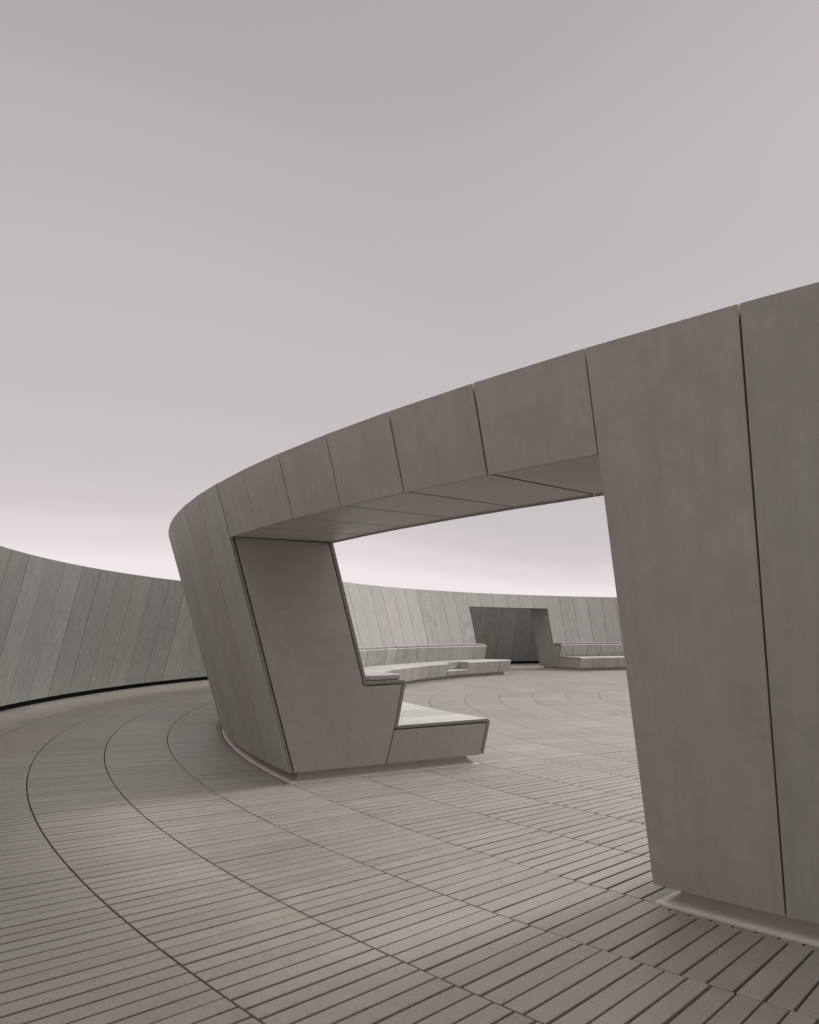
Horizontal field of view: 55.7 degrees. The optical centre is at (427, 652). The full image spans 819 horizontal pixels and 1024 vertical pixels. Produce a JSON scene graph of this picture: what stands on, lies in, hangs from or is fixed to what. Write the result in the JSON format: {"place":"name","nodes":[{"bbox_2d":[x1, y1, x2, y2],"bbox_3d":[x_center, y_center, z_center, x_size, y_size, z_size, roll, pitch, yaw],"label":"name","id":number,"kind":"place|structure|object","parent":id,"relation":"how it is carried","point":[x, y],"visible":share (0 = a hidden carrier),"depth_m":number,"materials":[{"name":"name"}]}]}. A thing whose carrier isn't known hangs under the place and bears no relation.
{"place":"outdoors","nodes":[
{"label":"outdoors","id":0,"kind":"place"},
{"bbox_2d":[0,663,818,1023],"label":"plaza floor","id":1,"kind":"structure","parent":0,"point":[198,871],"depth_m":4.88,"materials":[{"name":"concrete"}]},
{"bbox_2d":[0,546,538,710],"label":"perimeter wall","id":2,"kind":"structure","parent":1,"relation":"on","point":[68,630],"depth_m":18.66,"materials":[{"name":"grey concrete"}]},
{"bbox_2d":[168,484,510,783],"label":"curved wall","id":3,"kind":"structure","parent":1,"relation":"on","point":[284,629],"depth_m":8.50,"materials":[{"name":"grey concrete"}]},
{"bbox_2d":[365,671,400,680],"bbox_3d":[-0.641,0.261,8.912,0.425,0.070,0.672,-2,2,-30],"label":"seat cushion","id":4,"kind":"object","parent":3,"relation":"attached to","point":[373,676],"visible":0.64,"depth_m":8.64,"materials":[{"name":"fabric"}]},
{"bbox_2d":[398,645,416,646],"bbox_3d":[-0.703,-0.222,25.624,0.425,0.070,0.672,0,2,30],"label":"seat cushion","id":5,"kind":"object","parent":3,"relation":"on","point":[408,645],"visible":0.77,"depth_m":25.44,"materials":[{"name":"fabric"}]},
{"bbox_2d":[217,348,603,543],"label":"lintel","id":6,"kind":"structure","parent":3,"relation":"attached to","point":[523,437],"depth_m":5.08,"materials":[{"name":"grey concrete"}]},
{"bbox_2d":[466,592,546,608],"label":"lintel","id":7,"kind":"structure","parent":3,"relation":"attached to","point":[495,601],"depth_m":31.19,"materials":[{"name":"grey concrete"}]},
{"bbox_2d":[531,596,625,670],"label":"curved wall","id":8,"kind":"structure","parent":1,"relation":"on","point":[567,619],"depth_m":32.67,"materials":[{"name":"grey concrete"}]},
{"bbox_2d":[585,282,818,946],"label":"curved wall","id":9,"kind":"structure","parent":1,"relation":"on","point":[707,429],"depth_m":3.83,"materials":[{"name":"grey concrete"}]},
{"bbox_2d":[0,0,818,596],"label":"sky","id":10,"kind":"structure","parent":0,"point":[236,235],"materials":[{"name":"grey"}]}
]}

